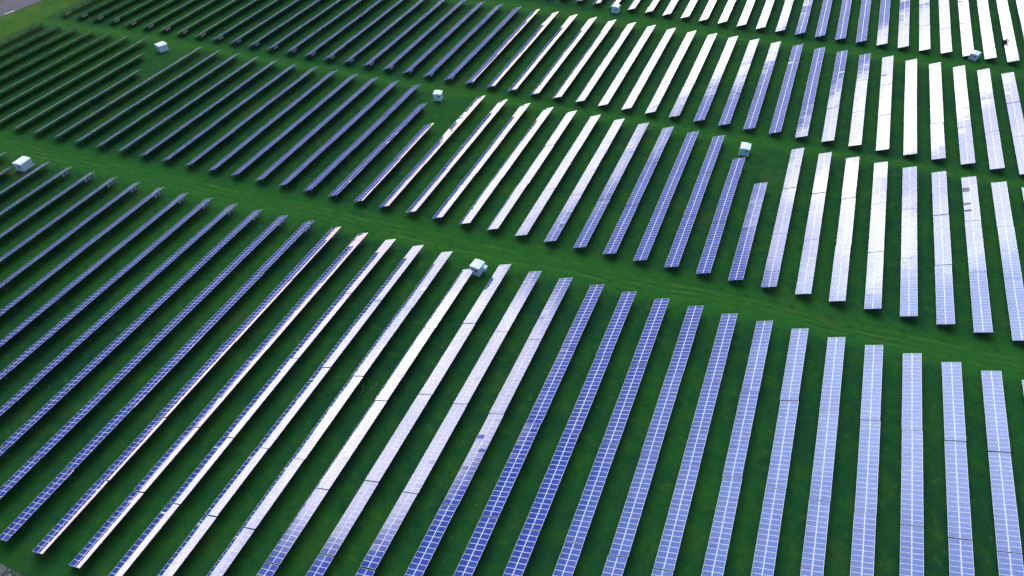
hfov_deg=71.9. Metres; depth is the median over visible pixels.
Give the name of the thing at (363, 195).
solar table
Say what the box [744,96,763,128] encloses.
solar table
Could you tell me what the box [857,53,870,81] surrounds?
solar table
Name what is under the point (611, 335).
solar table
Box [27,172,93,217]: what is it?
solar table
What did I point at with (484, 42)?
solar table
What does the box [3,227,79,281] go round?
solar table
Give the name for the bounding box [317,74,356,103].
solar table
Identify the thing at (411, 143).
solar table
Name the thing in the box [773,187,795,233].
solar table
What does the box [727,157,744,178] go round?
solar table
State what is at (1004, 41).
bush
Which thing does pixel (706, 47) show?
solar table
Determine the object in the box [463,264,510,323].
solar table
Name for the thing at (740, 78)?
solar table
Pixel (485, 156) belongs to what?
solar table
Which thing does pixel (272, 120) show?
solar table
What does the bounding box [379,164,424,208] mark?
solar table
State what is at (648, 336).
solar table
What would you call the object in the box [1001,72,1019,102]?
solar table
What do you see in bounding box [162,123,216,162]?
solar table
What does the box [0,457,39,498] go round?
solar table
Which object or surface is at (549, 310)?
solar table
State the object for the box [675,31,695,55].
solar table
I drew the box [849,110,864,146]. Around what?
solar table
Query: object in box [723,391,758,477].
solar table
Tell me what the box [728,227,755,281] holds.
solar table
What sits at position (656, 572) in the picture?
solar table
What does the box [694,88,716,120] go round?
solar table
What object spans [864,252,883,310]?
solar table
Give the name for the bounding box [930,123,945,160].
solar table
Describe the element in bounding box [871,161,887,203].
solar table
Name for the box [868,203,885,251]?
solar table
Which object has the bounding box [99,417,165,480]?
solar table
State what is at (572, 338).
solar table
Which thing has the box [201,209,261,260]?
solar table
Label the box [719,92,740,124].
solar table
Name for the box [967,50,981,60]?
transformer cabinet
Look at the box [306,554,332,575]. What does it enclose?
solar table
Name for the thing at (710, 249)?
solar table
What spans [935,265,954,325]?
solar table
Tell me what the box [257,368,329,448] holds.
solar table
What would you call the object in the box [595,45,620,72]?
solar table
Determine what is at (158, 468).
solar table
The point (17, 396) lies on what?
solar table
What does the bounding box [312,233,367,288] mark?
solar table
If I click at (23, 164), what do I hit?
transformer cabinet
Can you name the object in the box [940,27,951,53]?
solar table
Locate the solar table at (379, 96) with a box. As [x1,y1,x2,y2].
[360,81,397,111]
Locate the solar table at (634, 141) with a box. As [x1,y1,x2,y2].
[620,123,648,159]
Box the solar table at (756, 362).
[742,321,772,390]
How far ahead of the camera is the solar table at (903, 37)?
250.48 m
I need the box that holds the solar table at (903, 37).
[898,22,908,48]
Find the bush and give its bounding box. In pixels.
[1001,37,1008,44]
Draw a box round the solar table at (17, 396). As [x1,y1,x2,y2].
[0,379,39,419]
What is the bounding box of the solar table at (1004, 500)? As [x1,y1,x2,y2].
[988,452,1021,552]
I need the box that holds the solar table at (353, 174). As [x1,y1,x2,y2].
[329,154,376,197]
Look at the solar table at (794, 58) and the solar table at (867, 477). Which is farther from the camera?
the solar table at (794, 58)
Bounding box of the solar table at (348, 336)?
[319,301,380,368]
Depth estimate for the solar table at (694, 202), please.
183.71 m
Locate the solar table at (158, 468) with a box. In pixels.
[134,427,198,491]
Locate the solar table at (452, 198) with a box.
[433,174,474,219]
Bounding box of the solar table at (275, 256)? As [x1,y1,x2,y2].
[255,221,313,274]
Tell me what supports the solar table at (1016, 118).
on the ground
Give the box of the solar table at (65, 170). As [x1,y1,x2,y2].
[2,167,70,212]
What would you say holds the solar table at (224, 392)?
on the ground
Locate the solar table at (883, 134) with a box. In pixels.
[876,114,890,151]
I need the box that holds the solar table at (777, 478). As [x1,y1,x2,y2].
[766,401,798,488]
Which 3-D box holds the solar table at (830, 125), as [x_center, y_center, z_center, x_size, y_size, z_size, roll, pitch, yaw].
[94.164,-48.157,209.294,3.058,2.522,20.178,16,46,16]
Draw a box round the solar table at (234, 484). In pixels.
[205,448,267,515]
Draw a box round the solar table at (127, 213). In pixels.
[99,187,163,234]
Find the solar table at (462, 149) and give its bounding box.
[442,132,480,169]
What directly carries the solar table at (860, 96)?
on the ground
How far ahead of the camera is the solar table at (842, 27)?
255.43 m
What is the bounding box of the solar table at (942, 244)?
[933,214,951,264]
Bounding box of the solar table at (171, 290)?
[139,259,208,319]
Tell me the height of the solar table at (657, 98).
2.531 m
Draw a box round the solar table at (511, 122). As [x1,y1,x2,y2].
[496,103,529,136]
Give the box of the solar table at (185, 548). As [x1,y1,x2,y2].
[157,515,215,575]
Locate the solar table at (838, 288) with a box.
[829,245,850,302]
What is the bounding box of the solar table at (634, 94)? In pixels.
[621,78,647,109]
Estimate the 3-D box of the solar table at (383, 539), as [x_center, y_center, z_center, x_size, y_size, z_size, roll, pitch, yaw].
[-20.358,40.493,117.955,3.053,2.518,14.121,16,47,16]
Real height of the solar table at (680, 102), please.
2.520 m
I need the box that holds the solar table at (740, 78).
[730,64,749,93]
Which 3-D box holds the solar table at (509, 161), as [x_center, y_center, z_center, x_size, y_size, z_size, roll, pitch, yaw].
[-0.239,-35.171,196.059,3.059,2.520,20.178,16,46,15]
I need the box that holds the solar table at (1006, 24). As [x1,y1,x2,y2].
[999,11,1013,36]
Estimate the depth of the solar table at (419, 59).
237.56 m
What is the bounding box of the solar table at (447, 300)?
[423,269,473,328]
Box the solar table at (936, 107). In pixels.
[930,90,943,123]
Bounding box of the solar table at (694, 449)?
[681,382,719,466]
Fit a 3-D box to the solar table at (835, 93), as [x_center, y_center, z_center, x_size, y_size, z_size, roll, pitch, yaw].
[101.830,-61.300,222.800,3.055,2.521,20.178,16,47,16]
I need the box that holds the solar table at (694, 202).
[683,172,710,216]
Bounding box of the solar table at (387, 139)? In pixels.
[369,119,410,157]
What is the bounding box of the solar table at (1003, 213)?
[991,181,1012,226]
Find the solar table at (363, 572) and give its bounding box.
[355,568,374,575]
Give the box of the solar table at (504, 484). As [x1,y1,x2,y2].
[482,423,540,517]
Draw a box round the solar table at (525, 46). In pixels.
[511,34,538,61]
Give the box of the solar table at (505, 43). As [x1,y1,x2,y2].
[490,31,518,56]
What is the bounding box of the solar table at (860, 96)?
[853,80,867,111]
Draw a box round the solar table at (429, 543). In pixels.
[404,504,456,575]
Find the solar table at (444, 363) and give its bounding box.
[419,324,474,394]
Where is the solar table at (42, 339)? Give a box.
[4,303,88,371]
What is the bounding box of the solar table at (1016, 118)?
[1007,102,1023,136]
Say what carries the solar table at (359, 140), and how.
on the ground
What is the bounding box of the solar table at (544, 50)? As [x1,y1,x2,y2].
[531,37,558,62]
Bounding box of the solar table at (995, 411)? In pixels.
[981,371,1009,451]
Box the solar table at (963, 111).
[955,94,970,127]
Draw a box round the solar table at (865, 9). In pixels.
[859,0,870,18]
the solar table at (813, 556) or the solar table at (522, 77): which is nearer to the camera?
the solar table at (813, 556)
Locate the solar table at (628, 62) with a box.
[616,48,641,76]
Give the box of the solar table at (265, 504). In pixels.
[243,458,303,528]
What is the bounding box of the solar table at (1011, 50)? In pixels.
[1003,35,1018,63]
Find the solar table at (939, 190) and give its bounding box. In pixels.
[932,171,948,214]
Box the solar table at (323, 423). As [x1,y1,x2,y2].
[292,376,362,458]
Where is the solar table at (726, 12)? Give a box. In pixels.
[718,0,735,23]
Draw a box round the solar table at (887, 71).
[880,56,892,84]
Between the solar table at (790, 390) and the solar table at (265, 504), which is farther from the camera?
the solar table at (790, 390)
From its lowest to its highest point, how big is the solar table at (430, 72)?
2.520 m
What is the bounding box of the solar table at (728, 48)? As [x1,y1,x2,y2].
[718,36,737,62]
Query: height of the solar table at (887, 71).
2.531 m
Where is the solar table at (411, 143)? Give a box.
[393,123,433,159]
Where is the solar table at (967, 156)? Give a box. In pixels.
[958,126,974,165]
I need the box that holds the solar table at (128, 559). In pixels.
[108,503,178,575]
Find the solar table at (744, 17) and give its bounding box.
[737,3,753,26]
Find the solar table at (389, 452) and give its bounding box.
[365,395,430,481]
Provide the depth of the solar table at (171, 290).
158.20 m
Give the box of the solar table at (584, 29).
[572,17,596,40]
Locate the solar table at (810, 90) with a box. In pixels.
[802,73,819,104]
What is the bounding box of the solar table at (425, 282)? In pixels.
[401,251,452,308]
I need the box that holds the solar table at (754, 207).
[742,182,766,227]
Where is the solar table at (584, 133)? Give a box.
[569,115,599,150]
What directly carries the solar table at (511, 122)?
on the ground
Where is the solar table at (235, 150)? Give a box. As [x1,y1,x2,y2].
[208,132,259,170]
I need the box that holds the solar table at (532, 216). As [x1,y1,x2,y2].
[515,189,553,237]
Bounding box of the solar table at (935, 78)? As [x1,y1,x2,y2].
[929,62,941,91]
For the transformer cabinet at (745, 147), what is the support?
on the ground
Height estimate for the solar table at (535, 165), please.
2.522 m
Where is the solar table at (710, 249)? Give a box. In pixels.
[696,222,724,274]
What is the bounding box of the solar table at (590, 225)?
[573,199,609,249]
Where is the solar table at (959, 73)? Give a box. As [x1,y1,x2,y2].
[953,65,967,95]
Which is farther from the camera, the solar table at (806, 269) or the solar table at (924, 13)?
the solar table at (924, 13)
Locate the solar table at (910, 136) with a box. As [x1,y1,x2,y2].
[903,118,916,155]
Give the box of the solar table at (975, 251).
[965,220,985,271]
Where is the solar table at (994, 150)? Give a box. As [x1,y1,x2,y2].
[985,131,1004,170]
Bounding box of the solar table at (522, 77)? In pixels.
[508,62,537,92]
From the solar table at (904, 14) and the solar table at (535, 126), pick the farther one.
the solar table at (904, 14)
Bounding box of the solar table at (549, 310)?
[528,278,571,339]
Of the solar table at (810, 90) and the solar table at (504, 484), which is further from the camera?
the solar table at (810, 90)
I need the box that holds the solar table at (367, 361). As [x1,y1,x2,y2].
[351,308,411,376]
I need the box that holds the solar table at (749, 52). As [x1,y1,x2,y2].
[740,39,758,65]
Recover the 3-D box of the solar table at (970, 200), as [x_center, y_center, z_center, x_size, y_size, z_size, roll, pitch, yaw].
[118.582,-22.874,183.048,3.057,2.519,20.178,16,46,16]
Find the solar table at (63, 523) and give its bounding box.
[33,480,107,553]
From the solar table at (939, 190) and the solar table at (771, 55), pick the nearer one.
the solar table at (939, 190)
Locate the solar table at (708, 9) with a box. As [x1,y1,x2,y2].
[699,0,716,21]
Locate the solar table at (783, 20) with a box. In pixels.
[775,7,791,33]
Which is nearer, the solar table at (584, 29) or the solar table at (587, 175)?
the solar table at (587, 175)
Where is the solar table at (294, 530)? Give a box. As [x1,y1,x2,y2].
[266,488,327,564]
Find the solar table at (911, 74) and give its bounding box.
[905,59,916,88]
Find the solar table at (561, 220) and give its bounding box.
[544,194,581,243]
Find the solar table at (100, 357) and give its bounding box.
[63,318,145,389]
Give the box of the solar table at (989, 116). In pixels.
[981,98,998,131]
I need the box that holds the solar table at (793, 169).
[783,148,803,188]
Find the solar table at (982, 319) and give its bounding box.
[969,272,992,333]
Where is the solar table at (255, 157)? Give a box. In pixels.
[232,136,282,176]
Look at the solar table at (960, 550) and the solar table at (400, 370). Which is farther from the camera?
the solar table at (400, 370)
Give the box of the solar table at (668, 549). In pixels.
[654,465,698,570]
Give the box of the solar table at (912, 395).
[902,353,921,430]
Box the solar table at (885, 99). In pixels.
[878,83,891,115]
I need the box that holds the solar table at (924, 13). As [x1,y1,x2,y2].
[919,2,929,26]
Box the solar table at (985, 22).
[978,9,991,33]
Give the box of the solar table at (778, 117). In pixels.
[769,99,788,134]
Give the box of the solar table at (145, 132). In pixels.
[118,114,173,152]
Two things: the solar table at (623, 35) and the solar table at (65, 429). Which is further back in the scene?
the solar table at (623, 35)
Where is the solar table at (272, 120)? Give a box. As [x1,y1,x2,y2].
[255,99,300,133]
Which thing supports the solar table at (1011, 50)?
on the ground
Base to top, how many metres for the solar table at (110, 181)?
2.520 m
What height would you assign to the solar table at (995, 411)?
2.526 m
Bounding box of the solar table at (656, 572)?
[651,569,672,575]
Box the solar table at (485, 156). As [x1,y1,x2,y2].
[467,136,504,176]
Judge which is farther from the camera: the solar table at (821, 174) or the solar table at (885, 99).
the solar table at (885, 99)
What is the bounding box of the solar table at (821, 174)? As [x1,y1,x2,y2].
[812,152,831,192]
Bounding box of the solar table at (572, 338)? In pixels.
[562,284,603,347]
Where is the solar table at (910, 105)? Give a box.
[904,87,916,119]
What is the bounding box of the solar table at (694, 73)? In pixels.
[684,58,705,86]
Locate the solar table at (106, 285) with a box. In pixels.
[83,246,155,304]
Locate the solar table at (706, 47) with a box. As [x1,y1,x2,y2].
[697,33,716,58]
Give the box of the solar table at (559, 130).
[545,110,576,145]
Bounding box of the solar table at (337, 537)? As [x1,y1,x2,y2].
[320,481,377,555]
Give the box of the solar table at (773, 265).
[761,233,786,288]
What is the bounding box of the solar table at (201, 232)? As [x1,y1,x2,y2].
[175,203,237,254]
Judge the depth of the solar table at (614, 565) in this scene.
112.80 m
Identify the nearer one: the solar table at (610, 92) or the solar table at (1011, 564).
the solar table at (1011, 564)
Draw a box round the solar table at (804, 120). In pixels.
[795,103,813,139]
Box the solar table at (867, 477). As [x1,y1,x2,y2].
[855,420,879,513]
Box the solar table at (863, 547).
[850,512,875,575]
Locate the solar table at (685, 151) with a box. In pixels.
[672,131,698,168]
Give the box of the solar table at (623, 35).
[613,22,635,46]
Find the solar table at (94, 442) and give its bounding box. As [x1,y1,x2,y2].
[66,407,132,468]
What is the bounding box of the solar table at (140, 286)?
[110,252,181,311]
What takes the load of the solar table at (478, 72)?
on the ground
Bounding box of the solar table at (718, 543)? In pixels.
[701,477,741,575]
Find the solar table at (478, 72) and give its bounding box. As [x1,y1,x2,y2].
[465,55,497,85]
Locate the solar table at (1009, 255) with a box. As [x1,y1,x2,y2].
[997,226,1021,278]
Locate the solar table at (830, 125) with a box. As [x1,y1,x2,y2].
[822,107,838,141]
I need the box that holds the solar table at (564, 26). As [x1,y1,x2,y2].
[552,14,577,39]
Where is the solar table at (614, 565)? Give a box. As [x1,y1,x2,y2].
[602,555,626,575]
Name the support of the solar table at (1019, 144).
on the ground
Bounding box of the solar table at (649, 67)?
[638,51,662,79]
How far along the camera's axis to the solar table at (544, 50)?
243.47 m
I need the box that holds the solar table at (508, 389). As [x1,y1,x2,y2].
[489,339,540,413]
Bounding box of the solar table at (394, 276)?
[371,245,423,302]
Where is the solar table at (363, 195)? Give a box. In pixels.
[354,159,400,201]
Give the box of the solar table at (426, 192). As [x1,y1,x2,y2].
[406,169,449,214]
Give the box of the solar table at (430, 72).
[423,49,456,77]
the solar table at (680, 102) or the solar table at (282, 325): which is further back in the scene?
the solar table at (680, 102)
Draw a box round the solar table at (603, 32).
[592,19,616,43]
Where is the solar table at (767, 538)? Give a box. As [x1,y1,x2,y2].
[751,488,785,575]
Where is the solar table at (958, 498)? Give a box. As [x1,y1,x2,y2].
[945,441,971,539]
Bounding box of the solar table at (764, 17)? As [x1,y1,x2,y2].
[756,5,772,28]
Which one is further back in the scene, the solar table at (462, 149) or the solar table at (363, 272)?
the solar table at (462, 149)
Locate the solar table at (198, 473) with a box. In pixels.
[169,437,232,503]
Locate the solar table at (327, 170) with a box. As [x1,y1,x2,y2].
[303,150,351,192]
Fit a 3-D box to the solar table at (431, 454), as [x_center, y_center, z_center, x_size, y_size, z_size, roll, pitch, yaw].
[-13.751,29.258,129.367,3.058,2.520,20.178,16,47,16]
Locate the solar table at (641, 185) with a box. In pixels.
[626,163,656,205]
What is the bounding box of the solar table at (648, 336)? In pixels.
[631,298,669,363]
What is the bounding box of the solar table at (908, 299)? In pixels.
[900,258,917,317]
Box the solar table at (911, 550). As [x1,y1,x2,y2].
[900,525,923,575]
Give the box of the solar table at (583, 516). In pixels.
[565,444,617,543]
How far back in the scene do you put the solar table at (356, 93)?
221.74 m
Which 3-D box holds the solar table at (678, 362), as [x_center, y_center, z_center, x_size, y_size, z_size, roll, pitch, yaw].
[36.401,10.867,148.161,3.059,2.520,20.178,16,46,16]
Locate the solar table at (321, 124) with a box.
[299,107,343,143]
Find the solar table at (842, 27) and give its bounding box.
[835,15,848,41]
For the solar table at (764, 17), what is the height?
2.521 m
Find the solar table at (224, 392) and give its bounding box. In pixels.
[189,350,265,427]
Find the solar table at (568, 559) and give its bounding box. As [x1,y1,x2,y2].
[552,542,582,575]
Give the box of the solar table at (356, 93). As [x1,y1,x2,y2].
[338,77,377,109]
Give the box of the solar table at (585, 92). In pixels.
[575,71,603,103]
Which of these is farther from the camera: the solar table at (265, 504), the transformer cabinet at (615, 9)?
the transformer cabinet at (615, 9)
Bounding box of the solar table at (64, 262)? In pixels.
[29,233,104,289]
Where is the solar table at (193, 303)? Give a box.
[167,266,235,326]
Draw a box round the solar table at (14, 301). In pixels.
[0,288,34,315]
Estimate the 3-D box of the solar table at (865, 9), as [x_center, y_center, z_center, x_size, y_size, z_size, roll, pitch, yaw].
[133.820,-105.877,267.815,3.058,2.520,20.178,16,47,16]
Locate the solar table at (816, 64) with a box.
[809,47,824,74]
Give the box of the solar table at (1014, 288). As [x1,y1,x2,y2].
[1004,279,1023,341]
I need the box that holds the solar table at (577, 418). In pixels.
[564,356,610,433]
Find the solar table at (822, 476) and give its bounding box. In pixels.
[809,410,838,500]
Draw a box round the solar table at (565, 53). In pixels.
[553,40,578,65]
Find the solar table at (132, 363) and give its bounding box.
[94,326,174,398]
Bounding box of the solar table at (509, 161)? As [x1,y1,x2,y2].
[492,140,528,179]
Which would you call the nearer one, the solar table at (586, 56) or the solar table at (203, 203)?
the solar table at (203, 203)
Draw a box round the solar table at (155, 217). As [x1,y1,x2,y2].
[123,193,187,242]
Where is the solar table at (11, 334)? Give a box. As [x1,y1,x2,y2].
[0,295,61,346]
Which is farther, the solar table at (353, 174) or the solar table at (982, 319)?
the solar table at (353, 174)
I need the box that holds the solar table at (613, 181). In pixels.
[599,158,630,199]
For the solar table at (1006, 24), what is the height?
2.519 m
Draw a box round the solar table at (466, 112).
[449,95,485,128]
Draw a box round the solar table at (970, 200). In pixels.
[961,176,980,220]
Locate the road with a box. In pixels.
[0,0,40,16]
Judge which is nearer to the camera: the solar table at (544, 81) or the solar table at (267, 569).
the solar table at (267, 569)
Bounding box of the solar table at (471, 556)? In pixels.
[453,516,496,575]
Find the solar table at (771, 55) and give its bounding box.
[763,41,780,68]
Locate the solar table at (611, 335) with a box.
[596,291,636,355]
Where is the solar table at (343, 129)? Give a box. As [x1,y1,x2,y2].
[321,111,365,148]
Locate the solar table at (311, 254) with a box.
[283,227,340,281]
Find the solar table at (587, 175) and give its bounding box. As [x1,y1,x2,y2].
[571,154,603,194]
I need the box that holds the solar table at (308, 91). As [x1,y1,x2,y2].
[296,70,336,99]
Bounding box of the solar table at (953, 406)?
[942,362,965,440]
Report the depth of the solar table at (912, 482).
123.73 m
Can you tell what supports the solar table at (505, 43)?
on the ground
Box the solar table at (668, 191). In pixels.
[654,168,683,210]
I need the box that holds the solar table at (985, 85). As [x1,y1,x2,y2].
[977,68,993,99]
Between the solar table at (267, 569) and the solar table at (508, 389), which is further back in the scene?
the solar table at (508, 389)
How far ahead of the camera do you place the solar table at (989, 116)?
212.03 m
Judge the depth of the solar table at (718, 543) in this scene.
117.26 m
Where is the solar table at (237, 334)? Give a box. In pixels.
[226,279,292,342]
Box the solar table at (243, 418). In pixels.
[223,359,296,437]
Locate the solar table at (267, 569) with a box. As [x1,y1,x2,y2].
[256,563,277,575]
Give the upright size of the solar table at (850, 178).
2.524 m
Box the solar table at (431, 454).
[403,404,466,493]
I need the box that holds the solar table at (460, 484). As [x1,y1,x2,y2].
[443,414,503,505]
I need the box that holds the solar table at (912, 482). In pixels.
[901,430,923,526]
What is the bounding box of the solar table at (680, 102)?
[669,85,692,118]
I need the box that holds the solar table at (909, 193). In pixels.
[902,166,916,209]
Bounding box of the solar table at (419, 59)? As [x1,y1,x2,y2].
[403,45,437,72]
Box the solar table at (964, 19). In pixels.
[959,7,970,31]
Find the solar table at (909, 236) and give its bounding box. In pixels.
[901,209,916,258]
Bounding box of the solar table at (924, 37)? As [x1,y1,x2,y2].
[919,25,929,52]
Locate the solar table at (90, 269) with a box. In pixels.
[55,240,129,296]
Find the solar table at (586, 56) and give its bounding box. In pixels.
[573,43,598,69]
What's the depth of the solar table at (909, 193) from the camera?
185.62 m
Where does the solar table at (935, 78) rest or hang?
on the ground
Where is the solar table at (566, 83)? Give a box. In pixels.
[553,68,580,97]
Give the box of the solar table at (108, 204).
[74,182,139,229]
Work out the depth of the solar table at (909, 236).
171.94 m
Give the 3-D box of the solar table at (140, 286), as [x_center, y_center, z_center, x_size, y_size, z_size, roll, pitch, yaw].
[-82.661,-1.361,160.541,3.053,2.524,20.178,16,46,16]
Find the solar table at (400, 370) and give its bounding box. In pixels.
[375,329,433,400]
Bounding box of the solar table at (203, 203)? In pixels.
[149,198,211,248]
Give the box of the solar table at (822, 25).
[815,12,829,37]
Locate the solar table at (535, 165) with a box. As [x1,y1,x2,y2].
[518,145,553,184]
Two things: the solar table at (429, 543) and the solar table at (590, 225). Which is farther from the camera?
the solar table at (590, 225)
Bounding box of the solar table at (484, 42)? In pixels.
[470,28,499,53]
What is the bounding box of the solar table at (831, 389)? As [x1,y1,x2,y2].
[820,337,844,410]
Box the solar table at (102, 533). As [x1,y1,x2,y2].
[69,491,143,567]
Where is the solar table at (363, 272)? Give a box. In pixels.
[341,239,395,293]
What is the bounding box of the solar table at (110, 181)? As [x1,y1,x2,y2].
[50,177,116,223]
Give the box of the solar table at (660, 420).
[641,373,682,455]
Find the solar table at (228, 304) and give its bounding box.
[196,273,263,334]
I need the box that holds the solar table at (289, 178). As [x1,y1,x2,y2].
[278,145,328,185]
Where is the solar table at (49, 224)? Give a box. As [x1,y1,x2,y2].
[0,221,54,263]
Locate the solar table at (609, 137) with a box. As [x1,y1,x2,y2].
[595,118,624,154]
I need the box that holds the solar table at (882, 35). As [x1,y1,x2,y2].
[877,20,888,45]
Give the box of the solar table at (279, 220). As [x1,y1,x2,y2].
[228,215,287,267]
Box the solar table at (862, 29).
[856,17,868,42]
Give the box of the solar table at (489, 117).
[473,99,507,134]
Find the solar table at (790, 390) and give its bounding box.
[780,328,808,400]
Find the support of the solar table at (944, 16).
on the ground
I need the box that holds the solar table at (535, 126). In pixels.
[520,107,552,141]
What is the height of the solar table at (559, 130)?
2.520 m
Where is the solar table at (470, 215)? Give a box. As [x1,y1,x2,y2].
[460,178,501,224]
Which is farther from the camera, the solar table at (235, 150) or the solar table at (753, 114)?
the solar table at (753, 114)
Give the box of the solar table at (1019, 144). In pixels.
[1013,136,1023,174]
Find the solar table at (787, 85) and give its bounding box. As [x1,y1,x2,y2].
[778,70,795,100]
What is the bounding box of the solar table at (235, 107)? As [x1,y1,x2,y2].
[212,91,258,125]
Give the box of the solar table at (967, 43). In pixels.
[961,30,973,56]
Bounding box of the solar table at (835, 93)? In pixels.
[827,77,842,107]
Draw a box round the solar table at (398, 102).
[382,84,419,115]
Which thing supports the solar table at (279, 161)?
on the ground
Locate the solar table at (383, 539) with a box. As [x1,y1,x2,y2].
[360,492,416,568]
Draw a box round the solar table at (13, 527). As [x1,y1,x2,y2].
[0,468,73,540]
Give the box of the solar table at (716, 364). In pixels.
[704,313,737,381]
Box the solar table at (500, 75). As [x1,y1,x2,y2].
[486,58,517,87]
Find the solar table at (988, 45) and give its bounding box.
[981,32,996,59]
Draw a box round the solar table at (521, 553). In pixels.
[503,529,539,575]
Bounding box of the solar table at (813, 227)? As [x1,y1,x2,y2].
[804,192,825,239]
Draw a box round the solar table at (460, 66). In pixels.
[444,52,476,81]
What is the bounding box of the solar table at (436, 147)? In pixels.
[417,127,456,166]
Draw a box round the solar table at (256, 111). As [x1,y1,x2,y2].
[232,95,279,128]
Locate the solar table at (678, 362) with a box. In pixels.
[667,306,702,372]
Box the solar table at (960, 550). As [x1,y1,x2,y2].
[948,538,973,575]
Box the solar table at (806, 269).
[795,239,818,295]
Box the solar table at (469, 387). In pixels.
[454,331,507,403]
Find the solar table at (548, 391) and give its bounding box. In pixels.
[526,348,574,423]
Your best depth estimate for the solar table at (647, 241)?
171.87 m
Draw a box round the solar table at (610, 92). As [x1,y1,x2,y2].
[598,75,624,107]
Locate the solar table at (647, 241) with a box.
[633,210,666,261]
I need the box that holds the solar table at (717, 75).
[707,61,727,89]
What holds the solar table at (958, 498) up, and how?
on the ground
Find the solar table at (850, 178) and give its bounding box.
[841,157,858,198]
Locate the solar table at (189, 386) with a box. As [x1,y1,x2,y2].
[157,342,234,417]
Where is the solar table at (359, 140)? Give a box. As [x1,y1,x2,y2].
[346,115,388,152]
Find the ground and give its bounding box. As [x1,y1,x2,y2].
[0,0,1023,575]
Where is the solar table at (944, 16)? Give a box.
[939,5,950,28]
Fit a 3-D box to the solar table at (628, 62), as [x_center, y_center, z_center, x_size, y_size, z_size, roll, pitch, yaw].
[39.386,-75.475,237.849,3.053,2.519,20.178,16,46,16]
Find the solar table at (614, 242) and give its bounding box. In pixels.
[603,205,637,255]
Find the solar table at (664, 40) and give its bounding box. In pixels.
[654,28,675,52]
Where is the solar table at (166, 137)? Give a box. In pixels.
[140,119,194,157]
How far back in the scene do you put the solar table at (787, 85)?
225.53 m
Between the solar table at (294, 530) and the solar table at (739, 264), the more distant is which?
the solar table at (739, 264)
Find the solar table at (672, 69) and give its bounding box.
[661,55,683,82]
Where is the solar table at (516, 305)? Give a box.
[495,271,541,330]
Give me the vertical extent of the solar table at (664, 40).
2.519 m
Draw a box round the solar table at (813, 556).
[800,500,829,575]
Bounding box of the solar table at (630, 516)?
[609,455,657,556]
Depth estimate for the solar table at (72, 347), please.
146.25 m
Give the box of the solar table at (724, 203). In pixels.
[713,177,738,221]
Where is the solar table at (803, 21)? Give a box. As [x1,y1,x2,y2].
[795,10,809,35]
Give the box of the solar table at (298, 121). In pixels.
[276,103,321,137]
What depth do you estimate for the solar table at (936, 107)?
215.35 m
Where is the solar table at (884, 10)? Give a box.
[879,0,889,21]
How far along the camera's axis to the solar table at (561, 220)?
176.70 m
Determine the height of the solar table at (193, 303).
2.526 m
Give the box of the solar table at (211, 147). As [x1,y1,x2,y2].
[186,127,238,165]
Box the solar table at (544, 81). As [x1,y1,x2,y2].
[530,65,559,96]
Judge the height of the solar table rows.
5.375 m
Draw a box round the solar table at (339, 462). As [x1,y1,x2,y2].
[316,401,386,488]
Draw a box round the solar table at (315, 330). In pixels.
[288,294,350,359]
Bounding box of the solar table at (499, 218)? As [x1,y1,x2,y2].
[487,184,526,231]
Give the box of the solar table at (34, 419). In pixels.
[1,389,70,446]
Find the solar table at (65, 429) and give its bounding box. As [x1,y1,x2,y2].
[33,398,101,457]
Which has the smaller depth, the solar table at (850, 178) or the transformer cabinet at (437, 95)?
the solar table at (850, 178)
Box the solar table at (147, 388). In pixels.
[125,334,203,407]
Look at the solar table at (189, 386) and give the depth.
139.84 m
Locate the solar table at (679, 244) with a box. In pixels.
[664,216,695,268]
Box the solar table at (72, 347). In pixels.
[33,310,116,379]
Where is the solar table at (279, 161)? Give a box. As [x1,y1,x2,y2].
[255,141,304,180]
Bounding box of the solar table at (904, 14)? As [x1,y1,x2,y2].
[899,0,909,23]
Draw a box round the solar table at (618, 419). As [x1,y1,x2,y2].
[602,365,645,444]
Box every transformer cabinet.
[12,156,33,171]
[154,41,168,52]
[433,90,442,101]
[469,258,486,276]
[611,4,620,13]
[738,142,750,156]
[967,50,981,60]
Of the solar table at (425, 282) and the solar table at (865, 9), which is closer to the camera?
the solar table at (425, 282)
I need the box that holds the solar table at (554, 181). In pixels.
[544,149,578,189]
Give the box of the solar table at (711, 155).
[699,135,724,173]
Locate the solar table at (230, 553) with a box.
[207,528,253,575]
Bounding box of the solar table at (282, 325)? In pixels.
[256,287,320,351]
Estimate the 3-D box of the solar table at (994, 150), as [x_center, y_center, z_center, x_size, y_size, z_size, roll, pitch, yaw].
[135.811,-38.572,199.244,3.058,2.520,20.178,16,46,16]
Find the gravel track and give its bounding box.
[0,563,21,575]
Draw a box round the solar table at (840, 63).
[832,50,847,78]
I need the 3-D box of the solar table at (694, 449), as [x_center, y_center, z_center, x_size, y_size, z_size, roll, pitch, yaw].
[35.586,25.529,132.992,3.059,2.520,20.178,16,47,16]
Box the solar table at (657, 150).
[646,126,673,163]
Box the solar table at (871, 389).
[860,345,882,420]
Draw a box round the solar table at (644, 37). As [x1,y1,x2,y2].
[633,25,655,49]
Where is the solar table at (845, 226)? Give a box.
[836,198,855,245]
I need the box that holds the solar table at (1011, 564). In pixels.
[997,551,1023,575]
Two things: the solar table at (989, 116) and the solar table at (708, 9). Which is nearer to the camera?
the solar table at (989, 116)
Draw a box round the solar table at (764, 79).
[754,67,772,96]
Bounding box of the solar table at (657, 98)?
[645,81,670,114]
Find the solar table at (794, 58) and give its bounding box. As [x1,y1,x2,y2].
[786,44,802,71]

